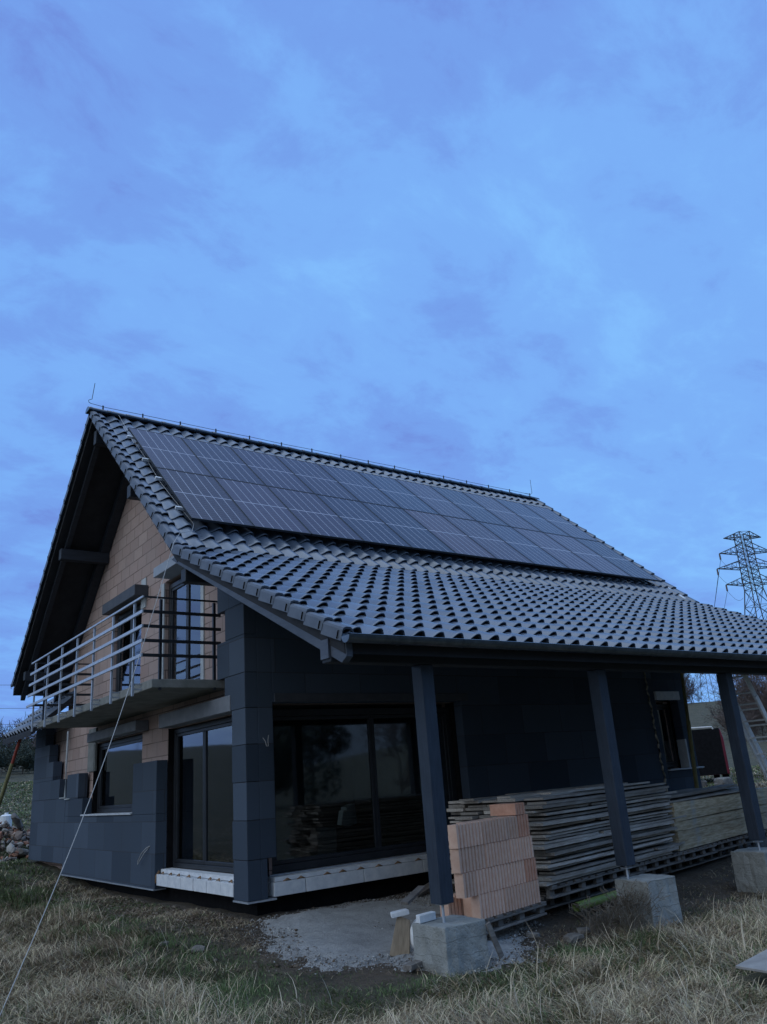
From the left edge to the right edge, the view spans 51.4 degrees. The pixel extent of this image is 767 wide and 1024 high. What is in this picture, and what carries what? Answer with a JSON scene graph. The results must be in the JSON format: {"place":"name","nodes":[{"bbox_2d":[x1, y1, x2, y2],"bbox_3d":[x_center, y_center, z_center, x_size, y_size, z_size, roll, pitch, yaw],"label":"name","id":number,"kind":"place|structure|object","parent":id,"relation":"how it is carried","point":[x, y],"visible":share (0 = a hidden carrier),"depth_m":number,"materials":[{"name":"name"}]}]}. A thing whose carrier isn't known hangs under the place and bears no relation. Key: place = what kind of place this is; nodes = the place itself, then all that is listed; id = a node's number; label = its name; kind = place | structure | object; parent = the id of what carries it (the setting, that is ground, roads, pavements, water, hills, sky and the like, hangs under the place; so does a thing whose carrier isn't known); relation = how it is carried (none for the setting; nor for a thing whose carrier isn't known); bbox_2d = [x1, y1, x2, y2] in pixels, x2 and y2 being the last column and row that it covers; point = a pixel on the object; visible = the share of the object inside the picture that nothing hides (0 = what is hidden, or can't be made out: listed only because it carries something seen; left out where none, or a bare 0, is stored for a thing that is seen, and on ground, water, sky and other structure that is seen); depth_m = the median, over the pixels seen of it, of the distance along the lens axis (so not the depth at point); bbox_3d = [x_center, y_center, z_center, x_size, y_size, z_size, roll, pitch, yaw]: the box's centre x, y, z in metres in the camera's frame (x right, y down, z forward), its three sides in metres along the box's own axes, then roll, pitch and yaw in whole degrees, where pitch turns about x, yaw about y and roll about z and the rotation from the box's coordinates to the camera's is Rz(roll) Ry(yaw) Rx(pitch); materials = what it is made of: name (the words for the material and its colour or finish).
{"place":"outdoors","nodes":[
{"label":"outdoors","id":0,"kind":"place"},
{"bbox_2d":[88,384,531,495],"bbox_3d":[-0.833,-1.579,20.470,13.208,0.616,0.014,9,-23,-35],"label":"lightning conductor","id":1,"kind":"object","parent":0,"point":[143,415],"visible":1,"depth_m":19.22,"materials":[{"name":"metal"}]},
{"bbox_2d":[0,701,766,1023],"bbox_3d":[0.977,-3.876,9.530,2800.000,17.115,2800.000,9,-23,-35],"label":"ground","id":2,"kind":"structure","parent":0,"point":[698,710],"depth_m":8.94,"materials":[{"name":"soil"}]},
{"bbox_2d":[0,820,29,862],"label":"rubble heap","id":3,"kind":"object","parent":2,"relation":"on","point":[12,836],"visible":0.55,"depth_m":20.73,"materials":[{"name":"grey stone"}]},
{"bbox_2d":[3,739,34,773],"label":"evergreen tree","id":4,"kind":"object","parent":2,"relation":"on","point":[24,760],"visible":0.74,"depth_m":61.23,"materials":[{"name":"green plant"}]},
{"bbox_2d":[3,875,570,988],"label":"soil clods","id":5,"kind":"object","parent":2,"relation":"on","point":[173,908],"visible":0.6,"depth_m":11.60,"materials":[{"name":"brown soil"}]},
{"bbox_2d":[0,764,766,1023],"bbox_3d":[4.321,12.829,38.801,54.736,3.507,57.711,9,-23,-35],"label":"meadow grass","id":6,"kind":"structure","parent":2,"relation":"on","point":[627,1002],"depth_m":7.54,"materials":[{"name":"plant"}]},
{"bbox_2d":[736,949,766,972],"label":"flat board","id":7,"kind":"object","parent":6,"relation":"on","point":[757,963],"visible":1,"depth_m":6.74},
{"bbox_2d":[3,406,766,922],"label":"detached house","id":8,"kind":"structure","parent":2,"relation":"on","point":[287,694],"depth_m":13.62,"materials":[{"name":"ceramic"}]},
{"bbox_2d":[0,416,193,1014],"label":"cable","id":9,"kind":"object","parent":8,"relation":"hanging from","point":[103,761],"visible":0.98,"depth_m":9.06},
{"bbox_2d":[97,734,142,812],"bbox_3d":[-5.218,5.241,15.885,0.080,1.380,2.730,9,-23,-35],"label":"gable window","id":10,"kind":"structure","parent":8,"relation":"in","point":[115,780],"depth_m":16.03,"materials":[{"name":"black glass"}]},
{"bbox_2d":[116,604,141,691],"bbox_3d":[-5.165,2.995,16.358,0.080,2.040,1.650,9,-23,-35],"label":"balcony door","id":11,"kind":"structure","parent":8,"relation":"in","point":[124,672],"depth_m":16.59,"materials":[{"name":"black glass"}]},
{"bbox_2d":[175,506,184,510],"bbox_3d":[1.571,0.727,16.374,12.200,0.064,0.063,9,-23,-35],"label":"mounting rail","id":12,"kind":"object","parent":8,"relation":"attached to","point":[178,507],"visible":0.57,"depth_m":12.89,"materials":[{"name":"metal"}]},
{"bbox_2d":[156,467,253,527],"bbox_3d":[-3.093,-0.265,13.676,1.086,0.038,2.130,9,19,-35],"label":"solar panel","id":13,"kind":"object","parent":12,"relation":"attached to","point":[204,498],"visible":1,"depth_m":13.55,"materials":[{"name":"glass"}]},
{"bbox_2d":[214,477,310,535],"bbox_3d":[-2.202,-0.120,14.310,1.086,0.038,2.130,9,19,-35],"label":"solar panel","id":14,"kind":"object","parent":12,"relation":"attached to","point":[264,507],"visible":1,"depth_m":14.20,"materials":[{"name":"glass"}]},
{"bbox_2d":[267,486,363,542],"bbox_3d":[-1.311,0.024,14.943,1.086,0.038,2.130,9,19,-35],"label":"solar panel","id":15,"kind":"object","parent":12,"relation":"attached to","point":[315,515],"visible":1,"depth_m":14.83,"materials":[{"name":"glass"}]},
{"bbox_2d":[316,494,411,548],"bbox_3d":[-0.420,0.169,15.577,1.086,0.038,2.130,9,19,-35],"label":"solar panel","id":16,"kind":"object","parent":12,"relation":"attached to","point":[363,522],"visible":1,"depth_m":15.47,"materials":[{"name":"glass"}]},
{"bbox_2d":[361,502,455,554],"bbox_3d":[0.471,0.313,16.210,1.086,0.038,2.130,9,19,-35],"label":"solar panel","id":17,"kind":"object","parent":12,"relation":"attached to","point":[412,532],"visible":1,"depth_m":16.11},
{"bbox_2d":[403,509,496,559],"bbox_3d":[1.363,0.458,16.844,1.086,0.038,2.130,9,19,-35],"label":"solar panel","id":18,"kind":"object","parent":12,"relation":"attached to","point":[456,540],"visible":1,"depth_m":16.74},
{"bbox_2d":[441,515,533,564],"bbox_3d":[2.254,0.602,17.477,1.086,0.038,2.130,9,19,-35],"label":"solar panel","id":19,"kind":"object","parent":12,"relation":"attached to","point":[490,542],"visible":1,"depth_m":17.38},
{"bbox_2d":[478,521,568,569],"bbox_3d":[3.145,0.747,18.111,1.086,0.038,2.130,9,19,-35],"label":"solar panel","id":20,"kind":"object","parent":12,"relation":"attached to","point":[535,554],"visible":0.99,"depth_m":18.02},
{"bbox_2d":[512,527,601,573],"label":"solar panel","id":21,"kind":"object","parent":12,"relation":"attached to","point":[569,559],"visible":1,"depth_m":18.65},
{"bbox_2d":[543,532,631,577],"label":"solar panel","id":22,"kind":"object","parent":12,"relation":"attached to","point":[604,566],"visible":1,"depth_m":19.29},
{"bbox_2d":[573,537,660,581],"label":"solar panel","id":23,"kind":"object","parent":12,"relation":"attached to","point":[627,566],"visible":1,"depth_m":19.92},
{"bbox_2d":[168,579,199,678],"bbox_3d":[-3.470,2.125,14.171,0.080,2.060,1.650,9,-23,-35],"label":"balcony door","id":24,"kind":"structure","parent":8,"relation":"in","point":[178,668],"depth_m":14.31,"materials":[{"name":"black glass"}]},
{"bbox_2d":[173,717,233,872],"bbox_3d":[-2.713,4.437,12.545,0.080,2.210,2.880,9,-23,-35],"label":"terrace door","id":25,"kind":"structure","parent":8,"relation":"in","point":[203,785],"depth_m":12.72,"materials":[{"name":"black glass"}]},
{"bbox_2d":[272,707,458,873],"bbox_3d":[-0.258,4.215,12.467,3.580,2.230,0.080,9,-23,-35],"label":"sliding door","id":26,"kind":"structure","parent":8,"relation":"in","point":[378,851],"depth_m":12.44,"materials":[{"name":"black metal"}]},
{"bbox_2d":[656,704,678,767],"bbox_3d":[5.925,4.752,16.940,0.690,1.300,0.080,9,-23,-35],"label":"side window","id":27,"kind":"structure","parent":8,"relation":"in","point":[660,707],"depth_m":17.02,"materials":[{"name":"black glass"}]},
{"bbox_2d":[259,894,532,971],"bbox_3d":[0.495,5.011,9.572,4.800,0.351,5.100,9,-23,-35],"label":"gravel patch","id":28,"kind":"object","parent":2,"relation":"on","point":[350,930],"visible":0.31,"depth_m":9.37,"materials":[{"name":"gravel"}]},
{"bbox_2d":[436,901,546,933],"bbox_3d":[1.187,4.706,9.282,0.812,0.144,1.400,-20,-24,38],"label":"wooden pallet","id":29,"kind":"object","parent":28,"relation":"on","point":[518,913],"visible":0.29,"depth_m":9.12,"materials":[{"name":"brown wood"}]},
{"bbox_2d":[440,893,463,916],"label":"clay block","id":30,"kind":"object","parent":29,"relation":"on","point":[455,907],"depth_m":8.78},
{"bbox_2d":[470,889,505,918],"bbox_3d":[1.171,4.368,8.891,0.115,0.243,0.494,-20,-24,38],"label":"clay block","id":31,"kind":"object","parent":29,"relation":"on","point":[487,905],"depth_m":8.80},
{"bbox_2d":[454,871,476,898],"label":"clay block","id":32,"kind":"object","parent":31,"relation":"on","point":[465,885],"depth_m":8.63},
{"bbox_2d":[450,844,485,873],"bbox_3d":[0.943,3.847,8.851,0.115,0.243,0.494,-20,-24,38],"label":"clay block","id":33,"kind":"object","parent":32,"relation":"on","point":[467,859],"depth_m":8.75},
{"bbox_2d":[447,821,482,848],"bbox_3d":[0.921,3.606,8.913,0.115,0.243,0.494,-20,-24,38],"label":"clay block","id":34,"kind":"object","parent":33,"relation":"on","point":[465,835],"depth_m":8.82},
{"bbox_2d":[474,865,502,894],"bbox_3d":[1.149,4.132,8.966,0.115,0.243,0.494,-20,-24,38],"label":"clay block","id":35,"kind":"object","parent":31,"relation":"on","point":[488,879],"depth_m":8.92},
{"bbox_2d":[482,840,510,867],"bbox_3d":[1.283,3.939,9.205,0.115,0.243,0.494,-20,-24,38],"label":"clay block","id":36,"kind":"object","parent":35,"relation":"on","point":[497,853],"depth_m":9.15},
{"bbox_2d":[479,817,507,843],"bbox_3d":[1.257,3.700,9.270,0.115,0.243,0.494,-20,-24,38],"label":"clay block","id":37,"kind":"object","parent":36,"relation":"on","point":[494,829],"depth_m":9.22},
{"bbox_2d":[503,882,529,911],"bbox_3d":[1.508,4.462,9.246,0.115,0.243,0.494,-20,-24,38],"label":"clay block","id":38,"kind":"object","parent":29,"relation":"on","point":[516,896],"depth_m":9.20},
{"bbox_2d":[500,860,525,887],"bbox_3d":[1.480,4.228,9.327,0.115,0.243,0.494,-20,-24,38],"label":"clay block","id":39,"kind":"object","parent":38,"relation":"on","point":[512,873],"depth_m":9.28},
{"bbox_2d":[508,835,533,861],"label":"clay block","id":40,"kind":"object","parent":39,"relation":"on","point":[521,848],"depth_m":9.51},
{"bbox_2d":[498,816,518,838],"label":"clay block","id":41,"kind":"object","parent":40,"relation":"on","point":[512,827],"depth_m":9.51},
{"bbox_2d":[511,814,529,836],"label":"clay block","id":42,"kind":"object","parent":40,"relation":"on","point":[523,825],"depth_m":9.68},
{"bbox_2d":[490,802,524,815],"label":"clay block","id":43,"kind":"object","parent":42,"relation":"on","point":[501,809],"depth_m":9.73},
{"bbox_2d":[526,880,540,904],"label":"clay block","id":44,"kind":"object","parent":29,"relation":"on","point":[533,891],"depth_m":9.47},
{"bbox_2d":[523,857,537,881],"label":"clay block","id":45,"kind":"object","parent":44,"relation":"on","point":[530,869],"depth_m":9.54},
{"bbox_2d":[453,885,586,912],"bbox_3d":[1.746,5.129,10.642,1.512,0.144,1.200,-21,-25,40],"label":"wooden pallet","id":46,"kind":"object","parent":28,"relation":"on","point":[551,903],"visible":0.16,"depth_m":10.27,"materials":[{"name":"brown wood"}]},
{"bbox_2d":[539,873,602,898],"bbox_3d":[1.953,4.963,10.653,1.512,0.144,1.200,-21,-25,41],"label":"wooden pallet","id":47,"kind":"object","parent":46,"relation":"on","point":[566,884],"visible":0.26,"depth_m":10.12,"materials":[{"name":"brown wood"}]},
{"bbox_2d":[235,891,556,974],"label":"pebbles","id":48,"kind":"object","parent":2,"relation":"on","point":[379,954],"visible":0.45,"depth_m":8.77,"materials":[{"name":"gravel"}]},
{"bbox_2d":[390,917,409,955],"bbox_3d":[0.192,4.540,8.525,0.234,0.395,0.079,11,-36,-4],"label":"wood offcut","id":49,"kind":"object","parent":2,"relation":"on","point":[400,941],"visible":0.78,"depth_m":8.50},
{"bbox_2d":[412,915,490,976],"bbox_3d":[0.682,4.450,7.961,0.578,0.680,0.558,9,-23,-35],"label":"concrete footing","id":50,"kind":"object","parent":2,"relation":"on","point":[459,942],"visible":0.54,"depth_m":7.83,"materials":[{"name":"concrete"}]},
{"bbox_2d":[572,890,616,911],"bbox_3d":[2.958,5.045,10.453,0.110,0.112,1.623,-21,-25,40],"label":"grass patch","id":51,"kind":"object","parent":2,"relation":"on","point":[601,898],"visible":0.39,"depth_m":10.14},
{"bbox_2d":[568,895,621,938],"bbox_3d":[2.394,4.550,8.942,0.593,0.466,0.565,-6,-19,5],"label":"dry weed","id":52,"kind":"object","parent":2,"relation":"on","point":[591,923],"visible":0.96,"depth_m":8.95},
{"bbox_2d":[573,873,622,896],"bbox_3d":[2.599,5.343,11.474,1.512,0.144,1.200,-21,-24,40],"label":"wooden pallet","id":53,"kind":"object","parent":2,"relation":"on","point":[598,891],"visible":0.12,"depth_m":10.88,"materials":[{"name":"brown wood"}]},
{"bbox_2d":[597,861,644,883],"bbox_3d":[2.792,5.186,11.511,1.200,0.144,1.512,14,-26,-43],"label":"wooden pallet","id":54,"kind":"object","parent":53,"relation":"on","point":[613,871],"visible":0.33,"depth_m":10.99,"materials":[{"name":"brown wood"}]},
{"bbox_2d":[538,851,671,885],"bbox_3d":[3.072,4.876,10.993,0.318,0.052,3.425,-21,-25,41],"label":"plank","id":55,"kind":"object","parent":54,"relation":"on","point":[545,883],"visible":0.34,"depth_m":10.37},
{"bbox_2d":[537,846,678,880],"bbox_3d":[3.170,4.846,11.044,0.318,0.058,3.457,-21,-25,41],"label":"plank","id":56,"kind":"object","parent":55,"relation":"on","point":[543,877],"visible":0.54,"depth_m":10.48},
{"bbox_2d":[539,848,653,874],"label":"plank","id":57,"kind":"object","parent":56,"relation":"on","point":[580,865],"visible":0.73,"depth_m":10.47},
{"bbox_2d":[537,839,672,870],"bbox_3d":[3.142,4.766,11.159,0.314,0.041,3.408,-21,-25,40],"label":"plank","id":58,"kind":"object","parent":57,"relation":"on","point":[561,866],"visible":0.31,"depth_m":10.37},
{"bbox_2d":[536,837,671,868],"bbox_3d":[3.111,4.714,11.100,0.318,0.058,3.448,-21,-24,40],"label":"plank","id":59,"kind":"object","parent":58,"relation":"on","point":[591,856],"visible":0.47,"depth_m":10.62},
{"bbox_2d":[536,833,674,862],"bbox_3d":[3.165,4.684,11.175,0.314,0.041,3.408,-21,-25,41],"label":"plank","id":60,"kind":"object","parent":59,"relation":"on","point":[562,858],"visible":0.51,"depth_m":10.58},
{"bbox_2d":[534,843,612,858],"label":"plank","id":61,"kind":"object","parent":60,"relation":"on","point":[572,852],"visible":0.41,"depth_m":10.39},
{"bbox_2d":[534,826,677,855],"bbox_3d":[3.217,4.588,11.187,0.318,0.052,3.425,-21,-25,41],"label":"plank","id":62,"kind":"object","parent":61,"relation":"on","point":[593,844],"visible":0.5,"depth_m":10.64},
{"bbox_2d":[533,825,669,852],"bbox_3d":[3.099,4.557,11.182,0.314,0.041,3.408,-21,-25,41],"label":"plank","id":63,"kind":"object","parent":62,"relation":"on","point":[588,841],"visible":0.4,"depth_m":10.64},
{"bbox_2d":[533,820,673,849],"bbox_3d":[3.119,4.476,11.125,0.319,0.060,3.524,-21,-25,41],"label":"plank","id":64,"kind":"object","parent":63,"relation":"on","point":[558,844],"visible":0.51,"depth_m":10.50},
{"bbox_2d":[599,880,669,932],"bbox_3d":[2.850,4.535,9.151,0.827,0.569,0.617,-4,-18,-1],"label":"dry weed","id":65,"kind":"object","parent":2,"relation":"on","point":[629,910],"visible":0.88,"depth_m":9.08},
{"bbox_2d":[616,863,668,874],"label":"wooden pallet","id":66,"kind":"object","parent":2,"relation":"on","point":[664,870],"visible":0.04,"depth_m":12.04,"materials":[{"name":"brown wood"}]},
{"bbox_2d":[641,852,682,871],"bbox_3d":[3.650,5.399,12.341,1.200,0.144,1.512,14,-26,-43],"label":"wooden pallet","id":67,"kind":"object","parent":66,"relation":"on","point":[665,859],"visible":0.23,"depth_m":11.84,"materials":[{"name":"brown wood"}]},
{"bbox_2d":[615,874,682,927],"bbox_3d":[3.199,4.789,9.580,0.587,0.752,0.514,9,-23,-35],"label":"concrete footing","id":68,"kind":"object","parent":2,"relation":"on","point":[667,884],"visible":0.48,"depth_m":9.46,"materials":[{"name":"concrete"}]},
{"bbox_2d":[658,853,704,872],"bbox_3d":[4.306,5.779,13.165,1.200,0.144,1.512,14,-26,-43],"label":"wooden pallet","id":69,"kind":"object","parent":2,"relation":"on","point":[689,863],"visible":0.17,"depth_m":12.67,"materials":[{"name":"brown wood"}]},
{"bbox_2d":[672,843,717,861],"bbox_3d":[4.521,5.609,13.166,1.200,0.144,1.512,14,-26,-43],"label":"wooden pallet","id":70,"kind":"object","parent":69,"relation":"on","point":[701,849],"visible":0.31,"depth_m":12.67,"materials":[{"name":"brown wood"}]},
{"bbox_2d":[671,820,766,850],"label":"timber beam","id":71,"kind":"structure","parent":70,"relation":"on","point":[712,837],"depth_m":13.15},
{"bbox_2d":[668,812,766,840],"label":"timber beam","id":72,"kind":"structure","parent":71,"relation":"on","point":[699,831],"depth_m":13.18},
{"bbox_2d":[668,803,766,831],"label":"timber beam","id":73,"kind":"structure","parent":72,"relation":"on","point":[691,823],"depth_m":13.32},
{"bbox_2d":[667,795,766,821],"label":"timber beam","id":74,"kind":"structure","parent":73,"relation":"on","point":[711,809],"depth_m":13.36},
{"bbox_2d":[663,788,766,811],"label":"timber beam","id":75,"kind":"structure","parent":74,"relation":"on","point":[699,802],"depth_m":13.40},
{"bbox_2d":[657,788,757,802],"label":"plank","id":76,"kind":"object","parent":75,"relation":"on","point":[702,795],"visible":0.74,"depth_m":13.44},
{"bbox_2d":[680,673,698,787],"bbox_3d":[6.339,4.544,16.535,0.560,4.282,0.160,9,-23,-35],"label":"steel prop","id":77,"kind":"object","parent":2,"relation":"on","point":[692,755],"visible":0.46,"depth_m":16.48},
{"bbox_2d":[691,726,729,778],"bbox_3d":[14.603,11.581,37.881,2.520,2.450,4.652,-8,-19,12],"label":"parked van","id":78,"kind":"object","parent":2,"relation":"on","point":[710,750],"visible":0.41,"depth_m":35.67,"materials":[{"name":"red paint"}]},
{"bbox_2d":[716,531,766,682],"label":"transmission pylon","id":79,"kind":"object","parent":2,"relation":"on","point":[736,552],"visible":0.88,"depth_m":120.15,"materials":[{"name":"metal"}]},
{"bbox_2d":[730,847,766,892],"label":"concrete footing","id":80,"kind":"object","parent":2,"relation":"on","point":[750,867],"visible":0.66,"depth_m":11.27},
{"bbox_2d":[733,675,766,779],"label":"ladder","id":81,"kind":"object","parent":2,"relation":"on","point":[758,753],"visible":0.62,"depth_m":13.36,"materials":[{"name":"metal"}]},
{"bbox_2d":[733,674,766,740],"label":"bare thicket tree","id":82,"kind":"object","parent":2,"relation":"on","point":[749,716],"visible":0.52,"depth_m":75.30,"materials":[{"name":"brown plant"}]},
{"bbox_2d":[0,0,766,741],"label":"sky","id":83,"kind":"structure","parent":0,"point":[505,244],"materials":[{"name":"blue"}]},
{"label":"plank","id":84,"kind":"object","parent":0,"visible":0},
{"bbox_2d":[532,814,672,839],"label":"plank","id":85,"kind":"object","parent":84,"relation":"on","point":[607,827],"visible":0.63,"depth_m":10.90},
{"bbox_2d":[530,813,667,837],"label":"plank","id":86,"kind":"object","parent":85,"relation":"on","point":[578,829],"visible":0.43,"depth_m":10.67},
{"bbox_2d":[531,810,671,833],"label":"plank","id":87,"kind":"object","parent":86,"relation":"on","point":[569,827],"visible":0.73,"depth_m":10.81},
{"bbox_2d":[595,806,672,819],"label":"plank","id":88,"kind":"object","parent":87,"relation":"on","point":[635,812],"visible":0.57,"depth_m":11.88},
{"bbox_2d":[529,802,669,825],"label":"plank","id":89,"kind":"object","parent":88,"relation":"on","point":[586,816],"visible":0.74,"depth_m":10.76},
{"bbox_2d":[528,799,669,820],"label":"plank","id":90,"kind":"object","parent":89,"relation":"on","point":[562,815],"visible":0.66,"depth_m":10.83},
{"bbox_2d":[528,795,670,815],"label":"plank","id":91,"kind":"object","parent":90,"relation":"on","point":[567,810],"visible":0.66,"depth_m":10.82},
{"bbox_2d":[589,791,676,804],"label":"plank","id":92,"kind":"object","parent":91,"relation":"on","point":[605,801],"visible":0.74,"depth_m":11.89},
{"bbox_2d":[525,788,666,808],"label":"plank","id":93,"kind":"object","parent":92,"relation":"on","point":[543,806],"visible":0.61,"depth_m":10.62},
{"bbox_2d":[527,786,668,804],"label":"plank","id":94,"kind":"object","parent":93,"relation":"on","point":[627,791],"visible":0.81,"depth_m":10.93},
{"bbox_2d":[524,782,665,800],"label":"plank","id":95,"kind":"object","parent":94,"relation":"on","point":[570,795],"visible":0.86,"depth_m":10.86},
{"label":"plank","id":96,"kind":"object","parent":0,"visible":0},
{"bbox_2d":[507,789,626,804],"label":"plank","id":97,"kind":"object","parent":96,"relation":"on","point":[525,802],"visible":0.11,"depth_m":10.63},
{"bbox_2d":[497,784,642,801],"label":"plank","id":98,"kind":"object","parent":97,"relation":"on","point":[515,799],"visible":0.43,"depth_m":10.69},
{"bbox_3d":[0.536,-0.165,18.034,12.200,0.064,0.063,9,-23,-35],"label":"rail","id":99,"kind":"object","parent":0,"visible":0},
{"bbox_2d":[128,427,212,476],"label":"solar panel","id":100,"kind":"object","parent":99,"relation":"attached to","point":[170,452],"visible":1,"depth_m":15.25,"materials":[{"name":"glass"}]},
{"bbox_2d":[181,437,265,485],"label":"solar panel","id":101,"kind":"object","parent":99,"relation":"attached to","point":[221,461],"visible":1,"depth_m":15.90,"materials":[{"name":"glass"}]},
{"bbox_2d":[230,447,314,493],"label":"solar panel","id":102,"kind":"object","parent":99,"relation":"attached to","point":[271,470],"visible":1,"depth_m":16.53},
{"bbox_2d":[276,456,358,500],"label":"solar panel","id":103,"kind":"object","parent":99,"relation":"attached to","point":[315,478],"visible":1,"depth_m":17.17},
{"bbox_2d":[318,464,400,507],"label":"solar panel","id":104,"kind":"object","parent":99,"relation":"attached to","point":[359,487],"visible":1,"depth_m":17.80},
{"bbox_2d":[358,472,439,514],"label":"solar panel","id":105,"kind":"object","parent":99,"relation":"attached to","point":[398,493],"visible":0.99,"depth_m":18.44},
{"bbox_2d":[395,479,475,520],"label":"solar panel","id":106,"kind":"object","parent":99,"relation":"attached to","point":[435,500],"visible":0.97,"depth_m":19.08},
{"bbox_2d":[429,485,510,526],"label":"solar panel","id":107,"kind":"object","parent":99,"relation":"attached to","point":[476,511],"visible":1,"depth_m":19.71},
{"bbox_2d":[463,492,541,531],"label":"solar panel","id":108,"kind":"object","parent":99,"relation":"attached to","point":[506,515],"visible":1,"depth_m":20.35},
{"bbox_2d":[493,498,570,536],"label":"solar panel","id":109,"kind":"object","parent":99,"relation":"attached to","point":[533,518],"visible":0.97,"depth_m":20.99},
{"bbox_2d":[523,504,599,541],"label":"solar panel","id":110,"kind":"object","parent":99,"relation":"attached to","point":[561,523],"visible":0.99,"depth_m":21.61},
{"bbox_3d":[5.796,5.212,14.079,0.208,0.155,4.109,-21,-25,41],"label":"timber beam","id":111,"kind":"object","parent":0,"visible":0},
{"bbox_3d":[5.738,5.083,14.099,0.207,0.142,4.101,-21,-25,40],"label":"timber beam","id":112,"kind":"object","parent":111,"relation":"on","visible":0},
{"bbox_2d":[670,786,738,798],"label":"plank","id":113,"kind":"object","parent":112,"relation":"on","point":[736,787],"visible":0.23,"depth_m":14.41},
{"bbox_2d":[646,784,736,800],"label":"plank","id":114,"kind":"object","parent":113,"relation":"on","point":[698,791],"visible":0.83,"depth_m":13.50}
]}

